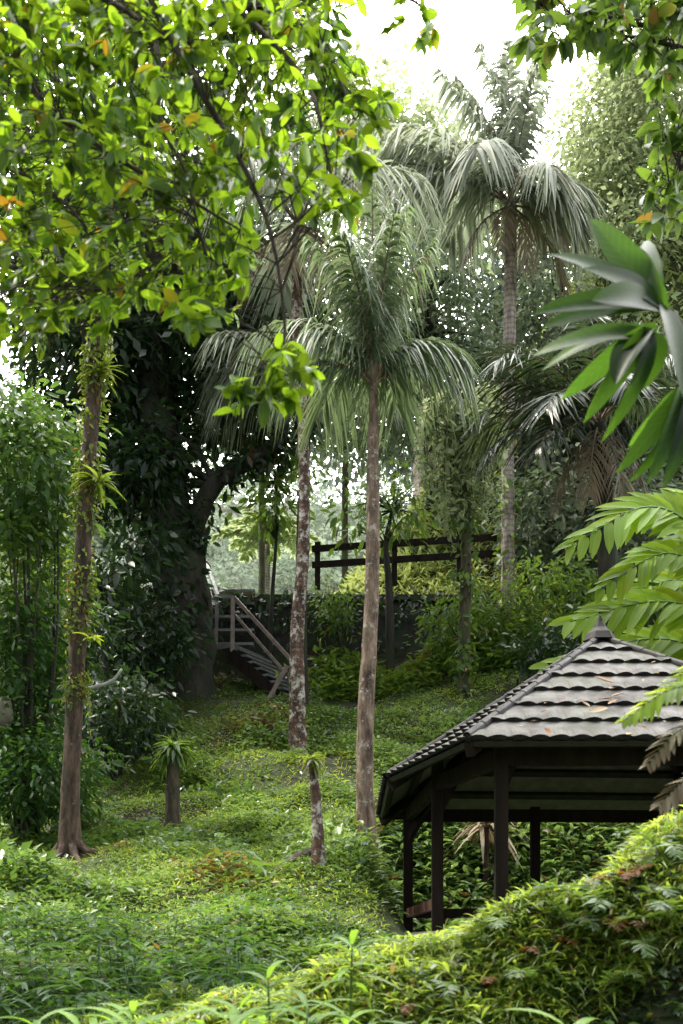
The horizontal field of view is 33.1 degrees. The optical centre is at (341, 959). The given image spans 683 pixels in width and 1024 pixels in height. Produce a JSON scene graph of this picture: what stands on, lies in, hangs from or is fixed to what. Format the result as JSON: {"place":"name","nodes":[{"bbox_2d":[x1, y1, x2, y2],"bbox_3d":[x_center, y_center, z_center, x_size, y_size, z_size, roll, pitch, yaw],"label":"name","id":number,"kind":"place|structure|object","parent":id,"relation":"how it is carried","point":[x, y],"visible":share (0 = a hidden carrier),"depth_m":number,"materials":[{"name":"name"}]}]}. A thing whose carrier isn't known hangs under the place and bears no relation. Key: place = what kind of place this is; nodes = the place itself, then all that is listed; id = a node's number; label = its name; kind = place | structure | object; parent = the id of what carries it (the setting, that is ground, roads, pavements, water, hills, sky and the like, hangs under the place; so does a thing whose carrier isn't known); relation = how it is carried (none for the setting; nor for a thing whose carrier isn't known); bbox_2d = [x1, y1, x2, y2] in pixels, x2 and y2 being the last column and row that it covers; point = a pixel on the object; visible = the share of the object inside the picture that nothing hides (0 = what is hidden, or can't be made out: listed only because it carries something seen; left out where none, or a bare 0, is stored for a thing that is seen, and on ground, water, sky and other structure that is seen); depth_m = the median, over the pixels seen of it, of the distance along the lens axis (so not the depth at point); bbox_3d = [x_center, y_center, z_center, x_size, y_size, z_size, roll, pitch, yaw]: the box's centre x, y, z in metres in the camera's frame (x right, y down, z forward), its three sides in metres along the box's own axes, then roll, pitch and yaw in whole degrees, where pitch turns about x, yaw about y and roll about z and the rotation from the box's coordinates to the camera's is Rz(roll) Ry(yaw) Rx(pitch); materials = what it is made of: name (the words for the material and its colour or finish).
{"place":"outdoors","nodes":[
{"label":"outdoors","id":0,"kind":"place"},
{"bbox_2d":[0,187,682,1023],"bbox_3d":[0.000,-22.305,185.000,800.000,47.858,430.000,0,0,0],"label":"ground","id":1,"kind":"structure","parent":0,"point":[394,925],"depth_m":17.18,"materials":[{"name":"green plant"}]},
{"bbox_2d":[0,696,13,732],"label":"boulder","id":2,"kind":"object","parent":1,"relation":"on","point":[5,719],"visible":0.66,"depth_m":13.32,"materials":[{"name":"stone"}]},
{"bbox_2d":[0,1008,77,1023],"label":"ginger plant","id":3,"kind":"object","parent":1,"relation":"on","point":[43,1017],"visible":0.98,"depth_m":5.00,"materials":[{"name":"green plant"}]},
{"bbox_2d":[0,570,103,839],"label":"shrub","id":4,"kind":"object","parent":1,"relation":"on","point":[40,676],"visible":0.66,"depth_m":13.67,"materials":[{"name":"green plant"}]},
{"bbox_2d":[0,485,113,830],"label":"shrub","id":5,"kind":"object","parent":1,"relation":"on","point":[6,547],"visible":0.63,"depth_m":13.76,"materials":[{"name":"green plant"}]},
{"bbox_2d":[0,354,121,839],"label":"bamboo","id":6,"kind":"object","parent":1,"relation":"on","point":[20,437],"visible":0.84,"depth_m":13.35,"materials":[{"name":"green plant"}]},
{"bbox_2d":[0,578,141,806],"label":"shrub","id":7,"kind":"object","parent":1,"relation":"on","point":[102,647],"visible":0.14,"depth_m":15.53,"materials":[{"name":"green plant"}]},
{"bbox_2d":[1,402,140,589],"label":"tree","id":8,"kind":"object","parent":1,"relation":"on","point":[98,539],"visible":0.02,"depth_m":35.81,"materials":[{"name":"green plant"}]},
{"bbox_2d":[0,707,149,839],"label":"shrub","id":9,"kind":"object","parent":1,"relation":"on","point":[12,775],"visible":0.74,"depth_m":13.32,"materials":[{"name":"green plant"}]},
{"bbox_2d":[31,538,152,677],"bbox_3d":[-4.309,-6.180,21.023,2.949,2.956,2.727,0,0,0],"label":"shrub","id":10,"kind":"object","parent":1,"relation":"on","point":[100,566],"visible":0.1,"depth_m":20.68,"materials":[{"name":"green plant"}]},
{"bbox_2d":[57,1011,134,1023],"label":"ginger plant","id":11,"kind":"object","parent":1,"relation":"on","point":[72,1018],"visible":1,"depth_m":4.60,"materials":[{"name":"green plant"}]},
{"bbox_2d":[4,42,221,862],"bbox_3d":[-2.538,-5.137,12.514,2.180,8.647,2.317,0,0,-32],"label":"tree","id":12,"kind":"object","parent":1,"relation":"on","point":[70,842],"visible":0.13,"depth_m":12.32,"materials":[{"name":"brown plant"}]},
{"bbox_2d":[57,324,116,712],"bbox_3d":[-2.747,-4.761,12.391,0.661,4.211,0.433,0,0,0],"label":"creeper","id":13,"kind":"object","parent":12,"relation":"attached to","point":[88,355],"visible":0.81,"depth_m":12.33,"materials":[{"name":"green plant"}]},
{"bbox_2d":[70,464,124,507],"bbox_3d":[-2.617,-5.059,12.309,0.587,0.298,0.501,0,0,0],"label":"bromeliad","id":14,"kind":"object","parent":12,"relation":"attached to","point":[93,479],"visible":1,"depth_m":12.27,"materials":[{"name":"green plant"}]},
{"bbox_2d":[75,350,127,396],"bbox_3d":[-2.573,-6.270,12.283,0.540,0.326,0.571,0,0,0],"label":"bromeliad","id":15,"kind":"object","parent":12,"relation":"attached to","point":[103,366],"visible":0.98,"depth_m":12.25,"materials":[{"name":"green plant"}]},
{"bbox_2d":[52,541,177,742],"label":"sapling","id":16,"kind":"object","parent":1,"relation":"on","point":[104,585],"visible":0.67,"depth_m":18.46,"materials":[{"name":"green plant"}]},
{"bbox_2d":[45,655,202,781],"bbox_3d":[-3.345,-3.558,17.021,2.379,1.922,2.370,0,0,-35],"label":"shrub","id":17,"kind":"object","parent":1,"relation":"on","point":[134,715],"visible":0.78,"depth_m":16.75,"materials":[{"name":"green plant"}]},
{"bbox_2d":[83,1007,181,1023],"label":"ginger plant","id":18,"kind":"object","parent":1,"relation":"on","point":[114,1014],"visible":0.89,"depth_m":4.74,"materials":[{"name":"green plant"}]},
{"bbox_2d":[59,588,215,723],"bbox_3d":[-3.639,-5.032,19.251,2.946,2.351,2.494,0,0,29],"label":"shrub","id":19,"kind":"object","parent":1,"relation":"on","point":[153,652],"visible":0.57,"depth_m":18.96,"materials":[{"name":"green plant"}]},
{"bbox_2d":[96,1000,181,1023],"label":"ginger plant","id":20,"kind":"object","parent":1,"relation":"on","point":[132,1005],"visible":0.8,"depth_m":4.95,"materials":[{"name":"green plant"}]},
{"bbox_2d":[91,520,197,701],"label":"sapling","id":21,"kind":"object","parent":1,"relation":"on","point":[170,548],"visible":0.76,"depth_m":19.16,"materials":[{"name":"green plant"}]},
{"bbox_2d":[0,879,291,1023],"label":"ginger clump","id":22,"kind":"object","parent":1,"relation":"on","point":[111,965],"visible":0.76,"depth_m":7.34,"materials":[{"name":"green plant"}]},
{"bbox_2d":[163,750,180,828],"bbox_3d":[-2.127,-2.012,14.405,0.286,1.240,0.299,0,0,0],"label":"tree stump","id":23,"kind":"object","parent":1,"relation":"on","point":[172,803],"visible":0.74,"depth_m":14.32,"materials":[{"name":"brown plant"}]},
{"bbox_2d":[150,734,197,781],"bbox_3d":[-2.097,-2.529,14.400,0.667,0.561,0.639,0,0,-24],"label":"epiphyte","id":24,"kind":"object","parent":23,"relation":"on","point":[170,747],"visible":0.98,"depth_m":14.36,"materials":[{"name":"green plant"}]},
{"bbox_2d":[0,11,357,703],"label":"tree","id":25,"kind":"object","parent":1,"relation":"on","point":[151,387],"visible":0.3,"depth_m":20.20,"materials":[{"name":"green plant"}]},
{"bbox_2d":[128,423,225,656],"bbox_3d":[-2.979,-7.322,20.491,1.806,4.213,1.414,0,0,0],"label":"creeper","id":26,"kind":"object","parent":25,"relation":"attached to","point":[175,588],"visible":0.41,"depth_m":20.12,"materials":[{"name":"green plant"}]},
{"bbox_2d":[173,427,312,564],"bbox_3d":[-1.844,-8.218,20.468,2.701,2.568,1.108,0,0,0],"label":"creeper","id":27,"kind":"object","parent":25,"relation":"attached to","point":[267,461],"visible":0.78,"depth_m":20.34,"materials":[{"name":"green plant"}]},
{"bbox_2d":[0,436,413,593],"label":"distant forest","id":28,"kind":"object","parent":1,"relation":"on","point":[225,561],"visible":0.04,"depth_m":70.72,"materials":[{"name":"green plant"}]},
{"bbox_2d":[0,896,414,1023],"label":"hollow undergrowth","id":29,"kind":"object","parent":1,"relation":"on","point":[129,925],"visible":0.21,"depth_m":8.59,"materials":[{"name":"green plant"}]},
{"bbox_2d":[171,1003,265,1023],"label":"ginger plant","id":30,"kind":"object","parent":1,"relation":"on","point":[237,1019],"visible":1,"depth_m":4.42,"materials":[{"name":"green plant"}]},
{"bbox_2d":[0,0,440,427],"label":"overhanging tree","id":31,"kind":"object","parent":1,"relation":"on","point":[99,131],"visible":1,"depth_m":5.00,"materials":[{"name":"green plant"}]},
{"bbox_2d":[200,994,271,1023],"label":"ginger plant","id":32,"kind":"object","parent":1,"relation":"on","point":[244,1000],"visible":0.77,"depth_m":4.92,"materials":[{"name":"green plant"}]},
{"bbox_2d":[206,560,289,698],"bbox_3d":[-1.772,-6.077,21.597,1.815,3.380,3.228,0,0,-40],"label":"outdoor staircase","id":33,"kind":"structure","parent":1,"relation":"on","point":[257,670],"depth_m":20.86,"materials":[{"name":"wood"}]},
{"bbox_2d":[20,594,493,655],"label":"retaining wall","id":34,"kind":"structure","parent":1,"relation":"on","point":[400,639],"depth_m":22.61,"materials":[{"name":"stone"}]},
{"bbox_2d":[206,1004,321,1023],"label":"ginger plant","id":35,"kind":"object","parent":1,"relation":"on","point":[288,1009],"visible":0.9,"depth_m":4.65,"materials":[{"name":"green plant"}]},
{"bbox_2d":[210,507,322,593],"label":"tree fern","id":36,"kind":"object","parent":1,"relation":"on","point":[248,548],"visible":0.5,"depth_m":39.97,"materials":[{"name":"green plant"}]},
{"bbox_2d":[231,960,303,1023],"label":"ginger plant","id":37,"kind":"object","parent":1,"relation":"on","point":[271,968],"visible":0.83,"depth_m":5.20,"materials":[{"name":"green plant"}]},
{"bbox_2d":[243,1001,293,1023],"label":"ginger plant","id":38,"kind":"object","parent":1,"relation":"on","point":[268,1014],"visible":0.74,"depth_m":4.96,"materials":[{"name":"green plant"}]},
{"bbox_2d":[0,653,544,918],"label":"weeds","id":39,"kind":"object","parent":1,"relation":"on","point":[15,870],"visible":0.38,"depth_m":12.93,"materials":[{"name":"green plant"}]},
{"bbox_2d":[183,86,362,593],"bbox_3d":[-2.766,-16.521,36.077,7.206,20.428,6.748,0,0,-23],"label":"tree","id":40,"kind":"object","parent":1,"relation":"on","point":[261,558],"visible":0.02,"depth_m":36.89,"materials":[{"name":"green plant"}]},
{"bbox_2d":[219,427,335,660],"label":"sapling","id":41,"kind":"object","parent":1,"relation":"on","point":[275,500],"visible":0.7,"depth_m":21.63,"materials":[{"name":"green plant"}]},
{"bbox_2d":[147,44,447,757],"bbox_3d":[-0.827,-8.547,17.717,4.096,11.195,3.865,0,0,44],"label":"palm tree","id":42,"kind":"object","parent":1,"relation":"on","point":[294,296],"visible":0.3,"depth_m":17.91,"materials":[{"name":"green plant"}]},
{"bbox_2d":[191,330,411,712],"bbox_3d":[-0.652,-7.210,19.832,3.831,6.412,3.024,0,0,0],"label":"palm tree","id":43,"kind":"object","parent":1,"relation":"on","point":[223,402],"visible":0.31,"depth_m":19.55,"materials":[{"name":"green plant"}]},
{"bbox_2d":[107,586,499,675],"bbox_3d":[-1.393,-6.049,22.202,9.294,2.244,0.505,0,0,0],"label":"wall ivy","id":44,"kind":"object","parent":1,"relation":"on","point":[399,614],"depth_m":22.18,"materials":[{"name":"green plant"}]},
{"bbox_2d":[266,989,356,1023],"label":"ginger plant","id":45,"kind":"object","parent":1,"relation":"on","point":[301,996],"visible":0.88,"depth_m":4.80,"materials":[{"name":"green plant"}]},
{"bbox_2d":[308,761,325,869],"bbox_3d":[-0.212,-1.302,11.149,0.220,1.242,0.207,0,0,0],"label":"tree stump","id":46,"kind":"object","parent":1,"relation":"on","point":[318,854],"visible":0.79,"depth_m":11.11,"materials":[{"name":"brown plant"}]},
{"bbox_2d":[295,752,327,778],"bbox_3d":[-0.267,-1.875,11.152,0.293,0.294,0.356,0,0,-35],"label":"bromeliad","id":47,"kind":"object","parent":46,"relation":"on","point":[317,765],"visible":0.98,"depth_m":11.11,"materials":[{"name":"green plant"}]},
{"bbox_2d":[0,660,640,1023],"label":"ground cover","id":48,"kind":"object","parent":1,"relation":"on","point":[322,948],"visible":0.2,"depth_m":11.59,"materials":[{"name":"green plant"}]},
{"bbox_2d":[308,570,363,668],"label":"shrub","id":49,"kind":"object","parent":1,"relation":"on","point":[340,612],"visible":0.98,"depth_m":21.75,"materials":[{"name":"green plant"}]},
{"bbox_2d":[300,1000,377,1023],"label":"ginger plant","id":50,"kind":"object","parent":1,"relation":"on","point":[344,1020],"visible":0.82,"depth_m":5.01,"materials":[{"name":"green plant"}]},
{"bbox_2d":[286,236,410,588],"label":"tree","id":51,"kind":"object","parent":1,"relation":"on","point":[344,553],"visible":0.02,"depth_m":36.99,"materials":[{"name":"green plant"}]},
{"bbox_2d":[305,930,402,1023],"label":"ginger plant","id":52,"kind":"object","parent":1,"relation":"on","point":[352,938],"visible":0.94,"depth_m":5.39,"materials":[{"name":"green plant"}]},
{"bbox_2d":[231,179,488,863],"bbox_3d":[0.237,-5.119,13.749,3.027,8.004,2.362,0,0,0],"label":"palm tree","id":53,"kind":"object","parent":1,"relation":"on","point":[368,296],"visible":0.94,"depth_m":13.43,"materials":[{"name":"green plant"}]},
{"bbox_2d":[41,805,682,1023],"bbox_3d":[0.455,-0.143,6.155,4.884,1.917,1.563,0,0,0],"label":"bank ground cover","id":54,"kind":"object","parent":1,"relation":"on","point":[665,828],"visible":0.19,"depth_m":5.75,"materials":[{"name":"green plant"}]},
{"bbox_2d":[291,459,446,677],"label":"sapling","id":55,"kind":"object","parent":1,"relation":"on","point":[394,507],"visible":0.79,"depth_m":21.24,"materials":[{"name":"green plant"}]},
{"bbox_2d":[171,889,582,1023],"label":"bank foot plants","id":56,"kind":"object","parent":1,"relation":"on","point":[446,967],"visible":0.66,"depth_m":5.58,"materials":[{"name":"green plant"}]},
{"bbox_2d":[312,532,496,590],"bbox_3d":[1.237,-7.928,22.840,3.671,1.022,0.130,0,0,6],"label":"wooden fence","id":57,"kind":"object","parent":1,"relation":"on","point":[318,564],"visible":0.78,"depth_m":22.79,"materials":[{"name":"brown wood"}]},
{"bbox_2d":[294,24,528,501],"bbox_3d":[1.870,-17.611,31.046,6.806,13.051,6.147,0,0,0],"label":"tree","id":58,"kind":"object","parent":1,"relation":"on","point":[429,117],"visible":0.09,"depth_m":29.77,"materials":[{"name":"green plant"}]},
{"bbox_2d":[291,200,534,509],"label":"tree","id":59,"kind":"object","parent":1,"relation":"on","point":[451,296],"visible":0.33,"depth_m":25.18,"materials":[{"name":"green plant"}]},
{"bbox_2d":[345,296,532,508],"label":"tree","id":60,"kind":"object","parent":1,"relation":"on","point":[401,470],"visible":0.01,"depth_m":37.08,"materials":[{"name":"green plant"}]},
{"bbox_2d":[396,966,489,997],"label":"fern","id":61,"kind":"object","parent":1,"relation":"on","point":[442,985],"visible":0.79,"depth_m":5.50,"materials":[{"name":"green plant"}]},
{"bbox_2d":[413,933,490,948],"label":"fern","id":62,"kind":"object","parent":1,"relation":"on","point":[466,936],"visible":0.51,"depth_m":5.86,"materials":[{"name":"green plant"}]},
{"bbox_2d":[457,409,471,697],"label":"tree","id":63,"kind":"object","parent":1,"relation":"on","point":[464,608],"visible":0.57,"depth_m":19.52,"materials":[{"name":"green plant"}]},
{"bbox_2d":[414,378,510,543],"bbox_3d":[2.028,-8.624,19.755,1.857,2.997,1.671,0,0,0],"label":"hanging vine","id":64,"kind":"object","parent":63,"relation":"hanging from","point":[447,449],"visible":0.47,"depth_m":19.33,"materials":[{"name":"green plant"}]},
{"bbox_2d":[446,489,485,695],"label":"creeper","id":65,"kind":"object","parent":63,"relation":"attached to","point":[459,666],"visible":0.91,"depth_m":19.51,"materials":[{"name":"green plant"}]},
{"bbox_2d":[253,151,682,658],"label":"sunny slope grass","id":66,"kind":"structure","parent":1,"relation":"on","point":[356,584],"depth_m":24.38,"materials":[{"name":"green plant"}]},
{"bbox_2d":[403,572,533,664],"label":"shrub","id":67,"kind":"object","parent":1,"relation":"on","point":[480,618],"visible":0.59,"depth_m":20.50,"materials":[{"name":"green plant"}]},
{"bbox_2d":[326,39,611,620],"bbox_3d":[2.413,-11.559,21.905,5.506,12.039,4.541,0,0,0],"label":"palm tree","id":68,"kind":"object","parent":1,"relation":"on","point":[547,204],"visible":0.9,"depth_m":21.77,"materials":[{"name":"green plant"}]},
{"bbox_2d":[491,436,522,626],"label":"creeper","id":69,"kind":"object","parent":68,"relation":"attached to","point":[519,504],"visible":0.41,"depth_m":21.89,"materials":[{"name":"green plant"}]},
{"bbox_2d":[446,907,512,929],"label":"fern","id":70,"kind":"object","parent":1,"relation":"on","point":[498,922],"visible":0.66,"depth_m":5.68,"materials":[{"name":"green plant"}]},
{"bbox_2d":[307,621,664,703],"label":"slope plants","id":71,"kind":"object","parent":1,"relation":"on","point":[349,671],"visible":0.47,"depth_m":20.51,"materials":[{"name":"green plant"}]},
{"bbox_2d":[443,822,529,896],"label":"dracaena plant","id":72,"kind":"object","parent":1,"relation":"on","point":[485,834],"visible":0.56,"depth_m":13.57,"materials":[{"name":"beige plant"}]},
{"bbox_2d":[439,161,572,386],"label":"tree","id":73,"kind":"object","parent":1,"relation":"on","point":[499,276],"visible":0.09,"depth_m":37.75,"materials":[{"name":"green plant"}]},
{"bbox_2d":[375,791,651,931],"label":"hollow plants","id":74,"kind":"object","parent":1,"relation":"on","point":[590,832],"visible":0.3,"depth_m":13.67,"materials":[{"name":"green plant"}]},
{"bbox_2d":[347,821,682,1023],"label":"bank face sprigs","id":75,"kind":"object","parent":1,"relation":"on","point":[679,1006],"visible":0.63,"depth_m":5.42,"materials":[{"name":"green plant"}]},
{"bbox_2d":[354,833,682,1023],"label":"bank face plants","id":76,"kind":"object","parent":1,"relation":"on","point":[675,975],"visible":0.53,"depth_m":5.47,"materials":[{"name":"green plant"}]},
{"bbox_2d":[480,965,557,985],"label":"fern","id":77,"kind":"object","parent":1,"relation":"on","point":[523,970],"visible":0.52,"depth_m":5.39,"materials":[{"name":"green plant"}]},
{"bbox_2d":[375,615,682,941],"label":"gazebo","id":78,"kind":"object","parent":1,"relation":"on","point":[497,765],"visible":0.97,"depth_m":9.84,"materials":[{"name":"tile"}]},
{"bbox_2d":[487,596,582,684],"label":"shrub","id":79,"kind":"object","parent":1,"relation":"on","point":[545,642],"visible":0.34,"depth_m":18.84,"materials":[{"name":"green plant"}]},
{"bbox_2d":[496,879,583,912],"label":"fern","id":80,"kind":"object","parent":1,"relation":"on","point":[540,884],"visible":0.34,"depth_m":5.85,"materials":[{"name":"green plant"}]},
{"bbox_2d":[504,1008,597,1023],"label":"ginger plant","id":81,"kind":"object","parent":1,"relation":"on","point":[587,1020],"visible":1,"depth_m":4.31,"materials":[{"name":"green plant"}]},
{"bbox_2d":[482,545,624,653],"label":"shrub","id":82,"kind":"object","parent":1,"relation":"on","point":[537,601],"visible":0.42,"depth_m":20.68,"materials":[{"name":"green plant"}]},
{"bbox_2d":[435,316,677,633],"bbox_3d":[3.590,-6.129,17.068,4.392,6.523,3.099,0,0,0],"label":"palm tree","id":83,"kind":"object","parent":1,"relation":"on","point":[602,475],"visible":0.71,"depth_m":17.08,"materials":[{"name":"green plant"}]},
{"bbox_2d":[534,899,602,931],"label":"fern","id":84,"kind":"object","parent":1,"relation":"on","point":[565,913],"visible":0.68,"depth_m":5.60,"materials":[{"name":"green plant"}]},
{"bbox_2d":[527,874,614,911],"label":"fern","id":85,"kind":"object","parent":1,"relation":"on","point":[602,902],"visible":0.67,"depth_m":5.64,"materials":[{"name":"green plant"}]},
{"bbox_2d":[468,233,682,628],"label":"tree","id":86,"kind":"object","parent":1,"relation":"on","point":[535,525],"visible":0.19,"depth_m":23.05,"materials":[{"name":"green plant"}]},
{"bbox_2d":[501,0,682,243],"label":"overhanging tree","id":87,"kind":"object","parent":1,"relation":"on","point":[594,28],"visible":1,"depth_m":6.92,"materials":[{"name":"green plant"}]},
{"bbox_2d":[541,969,646,999],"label":"fern","id":88,"kind":"object","parent":1,"relation":"on","point":[609,974],"visible":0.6,"depth_m":5.33,"materials":[{"name":"green plant"}]},
{"bbox_2d":[528,488,682,672],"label":"ginger plant","id":89,"kind":"object","parent":1,"relation":"on","point":[662,513],"visible":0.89,"depth_m":12.77,"materials":[{"name":"green plant"}]},
{"bbox_2d":[530,0,682,294],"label":"tree","id":90,"kind":"object","parent":1,"relation":"on","point":[608,157],"visible":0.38,"depth_m":25.63,"materials":[{"name":"green plant"}]},
{"bbox_2d":[533,219,682,487],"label":"frangipani branch","id":91,"kind":"object","parent":1,"relation":"on","point":[632,270],"visible":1,"depth_m":3.76,"materials":[{"name":"green plant"}]},
{"bbox_2d":[555,919,661,957],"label":"fern","id":92,"kind":"object","parent":1,"relation":"on","point":[634,944],"visible":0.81,"depth_m":5.36,"materials":[{"name":"green plant"}]},
{"bbox_2d":[583,880,678,900],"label":"fern","id":93,"kind":"object","parent":1,"relation":"on","point":[647,889],"visible":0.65,"depth_m":5.50,"materials":[{"name":"green plant"}]},
{"bbox_2d":[602,916,677,934],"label":"fern","id":94,"kind":"object","parent":1,"relation":"on","point":[634,922],"visible":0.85,"depth_m":5.43,"materials":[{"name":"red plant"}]},
{"bbox_2d":[603,899,682,936],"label":"fern","id":95,"kind":"object","parent":1,"relation":"on","point":[666,905],"visible":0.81,"depth_m":5.38,"materials":[{"name":"green plant"}]},
{"bbox_2d":[610,828,682,862],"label":"fern","id":96,"kind":"object","parent":1,"relation":"on","point":[672,851],"visible":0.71,"depth_m":5.77,"materials":[{"name":"green plant"}]},
{"bbox_2d":[614,666,682,815],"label":"fern","id":97,"kind":"object","parent":1,"relation":"on","point":[670,693],"visible":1,"depth_m":4.58,"materials":[{"name":"green plant"}]},
{"bbox_2d":[0,0,682,506],"label":"sky","id":98,"kind":"structure","parent":0,"point":[460,24],"materials":[{"name":"white"}]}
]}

